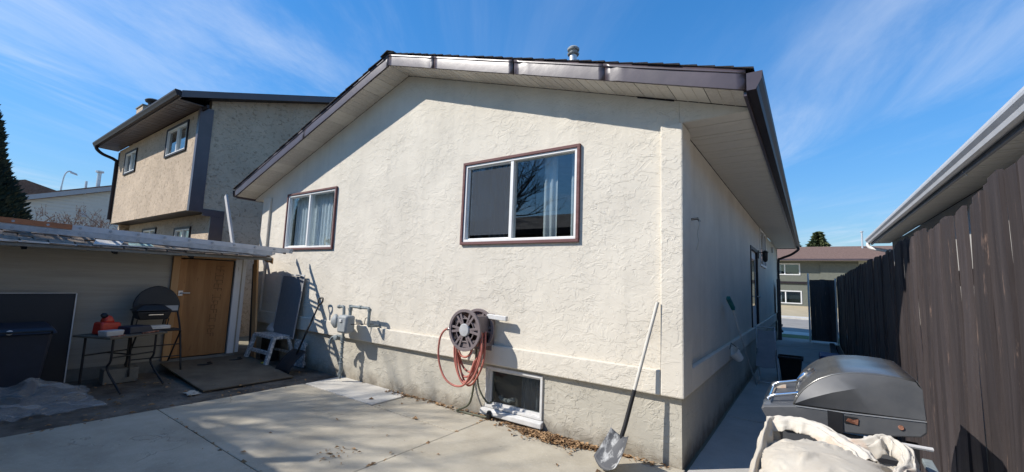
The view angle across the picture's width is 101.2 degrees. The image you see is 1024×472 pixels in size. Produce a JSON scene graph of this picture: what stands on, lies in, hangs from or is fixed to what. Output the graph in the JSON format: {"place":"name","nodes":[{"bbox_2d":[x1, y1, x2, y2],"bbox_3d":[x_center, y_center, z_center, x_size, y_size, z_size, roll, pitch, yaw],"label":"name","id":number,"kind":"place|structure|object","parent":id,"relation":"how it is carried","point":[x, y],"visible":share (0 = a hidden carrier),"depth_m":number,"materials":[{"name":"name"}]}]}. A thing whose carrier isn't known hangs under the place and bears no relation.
{"place":"outdoors","nodes":[
{"label":"outdoors","id":0,"kind":"place"},
{"bbox_2d":[111,330,158,336],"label":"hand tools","id":1,"kind":"object","parent":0,"point":[142,333],"visible":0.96,"depth_m":5.90,"materials":[{"name":"grey metal"}]},
{"bbox_2d":[0,346,336,437],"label":"soil","id":2,"kind":"structure","parent":0,"point":[17,414],"depth_m":5.34,"materials":[{"name":"brown soil"}]},
{"bbox_2d":[0,321,56,398],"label":"wheeled bin","id":3,"kind":"object","parent":2,"relation":"on","point":[24,347],"visible":1,"depth_m":5.02,"materials":[{"name":"blue plastic"}]},
{"bbox_2d":[0,293,77,385],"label":"leaning board","id":4,"kind":"object","parent":2,"relation":"on","point":[55,310],"visible":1,"depth_m":5.70,"materials":[{"name":"grey paint"}]},
{"bbox_2d":[98,365,138,384],"bbox_3d":[-5.670,2.000,6.070,0.220,0.200,0.380,-2,-7,35],"label":"concrete block","id":5,"kind":"object","parent":2,"relation":"on","point":[118,374],"depth_m":6.00,"materials":[{"name":"grey concrete"}]},
{"bbox_2d":[73,330,167,394],"bbox_3d":[-5.368,1.717,5.817,0.778,0.725,0.760,1,-6,11],"label":"folding table","id":6,"kind":"object","parent":2,"relation":"on","point":[94,336],"visible":0.88,"depth_m":5.62,"materials":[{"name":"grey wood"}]},
{"bbox_2d":[92,313,120,334],"bbox_3d":[-5.541,1.193,5.765,0.168,0.290,0.258,1,-6,11],"label":"fuel can","id":7,"kind":"object","parent":6,"relation":"on","point":[107,322],"visible":0.87,"depth_m":5.70,"materials":[{"name":"red plastic"}]},
{"bbox_2d":[98,329,123,336],"bbox_3d":[-5.330,1.291,5.593,0.152,0.075,0.217,1,-6,11],"label":"plastic tub","id":8,"kind":"object","parent":6,"relation":"on","point":[108,333],"visible":0.99,"depth_m":5.54,"materials":[{"name":"white plastic"}]},
{"bbox_2d":[118,324,152,333],"bbox_3d":[-5.325,1.317,5.955,0.236,0.100,0.333,1,-6,11],"label":"tool case","id":9,"kind":"object","parent":6,"relation":"on","point":[133,329],"visible":0.79,"depth_m":5.86,"materials":[{"name":"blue plastic"}]},
{"bbox_2d":[0,229,273,385],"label":"shed","id":10,"kind":"structure","parent":2,"relation":"on","point":[207,288],"depth_m":6.54,"materials":[{"name":"grey paint"}]},
{"bbox_2d":[0,239,91,245],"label":"metal flashing","id":11,"kind":"object","parent":10,"relation":"on","point":[35,242],"visible":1,"depth_m":5.37,"materials":[{"name":"grey paint"}]},
{"bbox_2d":[93,239,123,245],"bbox_3d":[-5.809,0.099,6.064,0.240,0.087,0.360,-2,-7,35],"label":"scrap sheet","id":12,"kind":"object","parent":10,"relation":"on","point":[107,242],"visible":1,"depth_m":6.04,"materials":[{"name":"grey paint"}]},
{"bbox_2d":[128,243,153,246],"bbox_3d":[-5.591,0.137,6.336,0.160,0.055,0.300,-2,-7,35],"label":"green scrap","id":13,"kind":"object","parent":10,"relation":"on","point":[139,244],"visible":1,"depth_m":6.34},
{"bbox_2d":[0,217,292,255],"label":"extension ladder","id":14,"kind":"object","parent":10,"relation":"on","point":[8,223],"visible":0.99,"depth_m":6.19,"materials":[{"name":"metal"}]},
{"bbox_2d":[121,245,237,253],"bbox_3d":[-5.246,0.221,6.727,0.070,0.025,1.550,-2,-8,35],"label":"loose batten","id":15,"kind":"object","parent":10,"relation":"on","point":[177,249],"visible":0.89,"depth_m":6.61,"materials":[{"name":"white paint"}]},
{"bbox_2d":[170,259,233,357],"bbox_3d":[-5.387,1.244,7.346,0.103,1.645,0.808,-2,-7,35],"label":"door","id":16,"kind":"structure","parent":10,"relation":"in","point":[204,286],"depth_m":7.35,"materials":[{"name":"orange wood"}]},
{"bbox_2d":[224,194,234,242],"bbox_3d":[-5.839,-0.260,8.709,0.824,1.284,0.042,-2,-8,37],"label":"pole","id":17,"kind":"object","parent":10,"relation":"on","point":[229,219],"visible":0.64,"depth_m":8.73,"materials":[{"name":"white metal"}]},
{"bbox_2d":[183,390,199,395],"bbox_3d":[-4.246,2.073,5.569,0.241,0.017,0.157,-2,-7,35],"label":"white rag","id":18,"kind":"object","parent":2,"relation":"on","point":[192,392],"visible":0.98,"depth_m":5.56,"materials":[{"name":"fabric"}]},
{"bbox_2d":[160,354,292,391],"bbox_3d":[-4.559,2.149,6.754,1.960,0.106,1.320,-2,-7,35],"label":"plywood mat","id":19,"kind":"object","parent":2,"relation":"on","point":[222,372],"visible":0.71,"depth_m":6.59,"materials":[{"name":"brown wood"}]},
{"bbox_2d":[124,286,181,376],"bbox_3d":[-5.463,1.424,6.469,0.504,1.293,0.648,-2,-7,35],"label":"kettle grill","id":20,"kind":"object","parent":19,"relation":"on","point":[167,297],"visible":0.83,"depth_m":6.60,"materials":[{"name":"black metal"}]},
{"bbox_2d":[130,304,171,324],"bbox_3d":[-5.431,1.213,6.325,0.349,0.364,0.439,-2,-7,35],"label":"portable grill","id":21,"kind":"object","parent":20,"relation":"on","point":[150,311],"visible":0.92,"depth_m":6.26,"materials":[{"name":"black paint"}]},
{"bbox_2d":[151,324,170,328],"bbox_3d":[-5.337,1.372,6.361,0.150,0.050,0.259,-2,-7,35],"label":"newspaper stack","id":22,"kind":"object","parent":20,"relation":"on","point":[163,326],"visible":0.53,"depth_m":6.33,"materials":[{"name":"grey paper"}]},
{"bbox_2d":[197,357,242,364],"bbox_3d":[-4.962,2.140,7.182,0.150,0.036,0.754,-1,-7,24],"label":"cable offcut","id":23,"kind":"object","parent":19,"relation":"on","point":[210,362],"visible":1,"depth_m":7.01,"materials":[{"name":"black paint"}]},
{"bbox_2d":[275,297,323,373],"bbox_3d":[-3.572,1.646,7.074,0.539,1.243,0.465,-2,-7,35],"label":"snow shovel","id":24,"kind":"object","parent":19,"relation":"on","point":[289,360],"visible":0.94,"depth_m":7.02,"materials":[{"name":"black paint"}]},
{"bbox_2d":[249,264,253,355],"bbox_3d":[-5.060,1.435,8.203,0.362,1.796,0.040,-3,-8,40],"label":"dark plank","id":25,"kind":"object","parent":2,"relation":"on","point":[251,308],"visible":0.21,"depth_m":8.20,"materials":[{"name":"brown wood"}]},
{"bbox_2d":[250,260,258,357],"bbox_3d":[-4.918,1.373,8.043,0.482,1.906,0.047,-3,-8,40],"label":"leaning plank","id":26,"kind":"object","parent":2,"relation":"on","point":[255,297],"visible":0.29,"depth_m":8.04,"materials":[{"name":"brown wood"}]},
{"bbox_2d":[244,331,292,364],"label":"step platform","id":27,"kind":"structure","parent":2,"relation":"on","point":[273,336],"depth_m":7.54,"materials":[{"name":"paint"}]},
{"bbox_2d":[266,322,273,331],"bbox_3d":[-4.580,1.761,8.041,0.349,0.246,0.178,-2,-7,35],"label":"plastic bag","id":28,"kind":"object","parent":27,"relation":"on","point":[269,328],"visible":0.48,"depth_m":7.96,"materials":[{"name":"plastic"}]},
{"bbox_2d":[273,274,304,338],"bbox_3d":[-4.158,1.288,7.805,0.822,1.149,0.118,-2,-7,35],"label":"window screen","id":29,"kind":"object","parent":27,"relation":"on","point":[288,305],"depth_m":7.79,"materials":[{"name":"fabric"}]},
{"bbox_2d":[260,338,278,360],"bbox_3d":[-4.612,2.108,8.011,0.390,0.475,0.210,-2,-7,35],"label":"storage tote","id":30,"kind":"object","parent":2,"relation":"on","point":[265,342],"visible":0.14,"depth_m":7.94,"materials":[{"name":"black plastic"}]},
{"bbox_2d":[294,339,307,367],"bbox_3d":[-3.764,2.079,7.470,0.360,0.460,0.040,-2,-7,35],"label":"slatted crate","id":31,"kind":"object","parent":2,"relation":"on","point":[301,362],"visible":0.66,"depth_m":7.40,"materials":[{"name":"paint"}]},
{"bbox_2d":[0,376,684,471],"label":"patio","id":32,"kind":"structure","parent":0,"point":[302,424],"depth_m":4.14,"materials":[{"name":"concrete"}]},
{"bbox_2d":[9,371,669,471],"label":"leaf litter","id":33,"kind":"object","parent":32,"relation":"on","point":[556,439],"visible":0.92,"depth_m":4.45,"materials":[{"name":"brown plant"}]},
{"bbox_2d":[594,302,658,470],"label":"scoop shovel","id":34,"kind":"object","parent":32,"relation":"on","point":[608,454],"visible":1,"depth_m":3.86,"materials":[{"name":"silver metal"}]},
{"bbox_2d":[0,0,1023,246],"label":"sky","id":35,"kind":"structure","parent":0,"point":[868,99],"materials":[{"name":"blue"}]},
{"bbox_2d":[238,336,988,471],"bbox_3d":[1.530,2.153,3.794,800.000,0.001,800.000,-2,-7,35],"label":"ground","id":36,"kind":"structure","parent":0,"point":[244,341],"depth_m":5.57,"materials":[{"name":"grey concrete"}]},
{"bbox_2d":[0,104,33,219],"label":"cedar tree","id":37,"kind":"object","parent":36,"relation":"on","point":[13,199],"visible":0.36,"depth_m":8.86,"materials":[{"name":"green plant"}]},
{"bbox_2d":[14,180,55,193],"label":"brown roof house","id":38,"kind":"structure","parent":36,"relation":"on","point":[30,186],"depth_m":32.15,"materials":[{"name":"brown"}]},
{"bbox_2d":[60,171,77,189],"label":"street lamp","id":39,"kind":"object","parent":36,"relation":"on","point":[71,172],"visible":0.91,"depth_m":42.32,"materials":[{"name":"grey metal"}]},
{"bbox_2d":[24,170,117,229],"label":"pale sided house","id":40,"kind":"structure","parent":36,"relation":"on","point":[93,199],"depth_m":25.30,"materials":[{"name":"white"}]},
{"bbox_2d":[34,204,114,228],"bbox_3d":[-16.150,0.713,15.792,4.762,4.101,4.749,-2,-7,35],"label":"bare shrub","id":41,"kind":"object","parent":36,"relation":"on","point":[81,222],"visible":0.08,"depth_m":15.16,"materials":[{"name":"brown plant"}]},
{"bbox_2d":[92,88,335,336],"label":"two storey house","id":42,"kind":"structure","parent":36,"relation":"on","point":[186,162],"depth_m":11.09,"materials":[{"name":"beige paint"}]},
{"bbox_2d":[122,148,137,175],"bbox_3d":[-12.124,-2.350,13.496,1.240,0.750,0.236,-2,-7,35],"label":"window","id":43,"kind":"structure","parent":42,"relation":"in","point":[132,154],"depth_m":13.47,"materials":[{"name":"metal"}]},
{"bbox_2d":[142,227,156,233],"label":"window","id":44,"kind":"structure","parent":42,"relation":"in","point":[151,230],"depth_m":12.91,"materials":[{"name":"metal"}]},
{"bbox_2d":[163,119,189,158],"bbox_3d":[-8.779,-2.523,11.148,1.580,0.800,0.236,-2,-7,35],"label":"window","id":45,"kind":"structure","parent":42,"relation":"in","point":[182,136],"depth_m":11.14,"materials":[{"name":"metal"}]},
{"bbox_2d":[173,226,191,237],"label":"window","id":46,"kind":"structure","parent":42,"relation":"in","point":[186,231],"depth_m":11.34,"materials":[{"name":"metal"}]},
{"bbox_2d":[233,45,799,469],"bbox_3d":[2.491,0.610,12.496,9.823,5.127,15.788,-2,-7,35],"label":"bungalow","id":47,"kind":"object","parent":36,"relation":"on","point":[573,219],"visible":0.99,"depth_m":5.33,"materials":[{"name":"beige paint"}]},
{"bbox_2d":[283,186,337,249],"bbox_3d":[-3.701,-0.281,8.036,1.700,1.116,0.412,-2,-7,35],"label":"window","id":48,"kind":"structure","parent":47,"relation":"in","point":[315,208],"depth_m":7.99,"materials":[{"name":"white plastic"}]},
{"bbox_2d":[328,305,379,378],"bbox_3d":[-2.483,1.634,6.465,0.942,1.145,0.261,0,-7,22],"label":"gas meter","id":49,"kind":"object","parent":47,"relation":"attached to","point":[343,324],"visible":1,"depth_m":6.48,"materials":[{"name":"grey paint"}]},
{"bbox_2d":[437,308,507,418],"bbox_3d":[-0.494,1.534,5.083,0.895,1.295,0.367,-2,-7,35],"label":"hose reel","id":50,"kind":"object","parent":47,"relation":"attached to","point":[469,330],"visible":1,"depth_m":5.01,"materials":[{"name":"grey plastic"}]},
{"bbox_2d":[480,366,543,429],"bbox_3d":[0.215,1.895,5.225,0.880,0.580,0.845,-2,-7,35],"label":"window","id":51,"kind":"structure","parent":47,"relation":"in","point":[516,392],"depth_m":5.00,"materials":[{"name":"grey paint"}]},
{"bbox_2d":[460,143,580,244],"bbox_3d":[0.104,-0.449,5.265,1.740,1.113,0.256,-2,-7,35],"label":"window","id":52,"kind":"structure","parent":47,"relation":"in","point":[504,170],"depth_m":5.27,"materials":[{"name":"white plastic"}]},
{"bbox_2d":[730,343,743,361],"bbox_3d":[3.190,1.662,5.996,0.218,0.263,0.176,1,-6,7],"label":"white bucket","id":53,"kind":"object","parent":47,"relation":"hanging from","point":[736,355],"visible":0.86,"depth_m":5.97,"materials":[{"name":"plastic"}]},
{"bbox_2d":[750,245,760,327],"bbox_3d":[5.456,1.222,9.445,0.155,1.920,1.400,-2,-7,35],"label":"side door","id":54,"kind":"structure","parent":47,"relation":"in","point":[755,296],"depth_m":9.69,"materials":[{"name":"metal"}]},
{"bbox_2d":[759,228,766,268],"bbox_3d":[6.775,0.370,11.379,0.100,0.960,1.650,-2,-7,35],"label":"window","id":55,"kind":"structure","parent":47,"relation":"in","point":[762,237],"depth_m":11.23,"materials":[{"name":"grey glass"}]},
{"bbox_2d":[687,337,868,471],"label":"side walk","id":56,"kind":"structure","parent":36,"relation":"on","point":[731,445],"depth_m":5.22,"materials":[{"name":"concrete"}]},
{"bbox_2d":[726,296,756,384],"bbox_3d":[3.577,1.687,6.510,0.058,1.511,1.962,-3,-8,38],"label":"push broom","id":57,"kind":"object","parent":56,"relation":"on","point":[730,302],"visible":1,"depth_m":6.31,"materials":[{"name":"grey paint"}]},
{"bbox_2d":[755,326,779,383],"bbox_3d":[4.668,2.161,7.699,0.369,0.942,0.796,-2,-7,31],"label":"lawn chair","id":58,"kind":"object","parent":56,"relation":"on","point":[766,352],"visible":0.96,"depth_m":7.67,"materials":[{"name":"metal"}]},
{"bbox_2d":[776,279,782,339],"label":"open gate","id":59,"kind":"structure","parent":56,"relation":"on","point":[779,294],"depth_m":14.39,"materials":[{"name":"black wood"}]},
{"bbox_2d":[778,354,803,379],"bbox_3d":[5.212,2.475,7.861,0.400,0.435,0.440,-2,-7,35],"label":"black planter","id":60,"kind":"object","parent":56,"relation":"on","point":[790,367],"visible":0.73,"depth_m":7.74,"materials":[{"name":"black plastic"}]},
{"bbox_2d":[807,274,838,344],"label":"gate panel","id":61,"kind":"structure","parent":56,"relation":"on","point":[823,323],"depth_m":13.85,"materials":[{"name":"black wood"}]},
{"bbox_2d":[819,352,839,358],"bbox_3d":[6.977,2.754,9.223,0.380,0.300,0.800,-2,-7,35],"label":"blue tub","id":62,"kind":"object","parent":56,"relation":"on","point":[823,354],"visible":0.33,"depth_m":9.25,"materials":[{"name":"plastic"}]},
{"bbox_2d":[830,343,843,354],"bbox_3d":[8.646,3.117,11.197,0.275,0.090,4.401,-2,-7,35],"label":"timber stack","id":63,"kind":"object","parent":56,"relation":"on","point":[834,349],"visible":0.5,"depth_m":11.74,"materials":[{"name":"brown wood"}]},
{"bbox_2d":[762,355,938,471],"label":"gas barbecue","id":64,"kind":"object","parent":56,"relation":"on","point":[844,395],"visible":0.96,"depth_m":2.04,"materials":[{"name":"grey metal"}]},
{"bbox_2d":[749,415,920,471],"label":"canvas cloth","id":65,"kind":"object","parent":64,"relation":"on","point":[830,450],"visible":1,"depth_m":1.73,"materials":[{"name":"white fabric"}]},
{"bbox_2d":[863,436,933,451],"bbox_3d":[1.718,0.925,1.872,0.248,0.033,0.018,0,-6,18],"label":"wooden dowel","id":66,"kind":"object","parent":64,"relation":"on","point":[918,447],"visible":0.46,"depth_m":1.84,"materials":[{"name":"white paint"}]},
{"bbox_2d":[836,155,1023,471],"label":"board fence","id":67,"kind":"object","parent":36,"relation":"on","point":[883,302],"visible":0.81,"depth_m":2.47,"materials":[{"name":"brown wood"}]},
{"bbox_2d":[865,86,1023,427],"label":"neighbour house","id":68,"kind":"structure","parent":36,"relation":"on","point":[954,183],"depth_m":4.96,"materials":[{"name":"metal"}]},
{"bbox_2d":[782,331,808,335],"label":"pavement","id":69,"kind":"structure","parent":0,"point":[795,333],"depth_m":16.61,"materials":[{"name":"concrete"}]},
{"bbox_2d":[781,315,810,319],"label":"pavement","id":70,"kind":"structure","parent":0,"point":[795,317],"depth_m":25.74,"materials":[{"name":"concrete"}]},
{"bbox_2d":[782,334,811,339],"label":"lawn","id":71,"kind":"structure","parent":0,"point":[795,336],"depth_m":15.57,"materials":[{"name":"green plant"}]},
{"bbox_2d":[781,305,837,316],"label":"lawn","id":72,"kind":"structure","parent":0,"point":[798,311],"depth_m":31.66,"materials":[{"name":"beige plant"}]},
{"bbox_2d":[805,231,831,246],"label":"spruce tree","id":73,"kind":"object","parent":72,"relation":"on","point":[818,239],"visible":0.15,"depth_m":42.84,"materials":[{"name":"green plant"}]},
{"bbox_2d":[777,231,892,307],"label":"bilevel house","id":74,"kind":"structure","parent":72,"relation":"on","point":[824,263],"depth_m":36.16,"materials":[{"name":"grey paint"}]},
{"bbox_2d":[780,263,799,274],"bbox_3d":[24.058,2.930,37.101,2.260,1.030,0.180,-2,-7,35],"label":"window","id":75,"kind":"structure","parent":74,"relation":"in","point":[784,264],"depth_m":36.88,"materials":[{"name":"grey paint"}]},
{"bbox_2d":[781,290,801,303],"bbox_3d":[23.973,5.329,36.842,2.370,1.140,0.180,-2,-7,35],"label":"window","id":76,"kind":"structure","parent":74,"relation":"in","point":[781,290],"depth_m":36.61,"materials":[{"name":"grey paint"}]},
{"bbox_2d":[782,318,838,334],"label":"road","id":77,"kind":"structure","parent":0,"point":[796,325],"depth_m":20.77,"materials":[{"name":"grey asphalt"}]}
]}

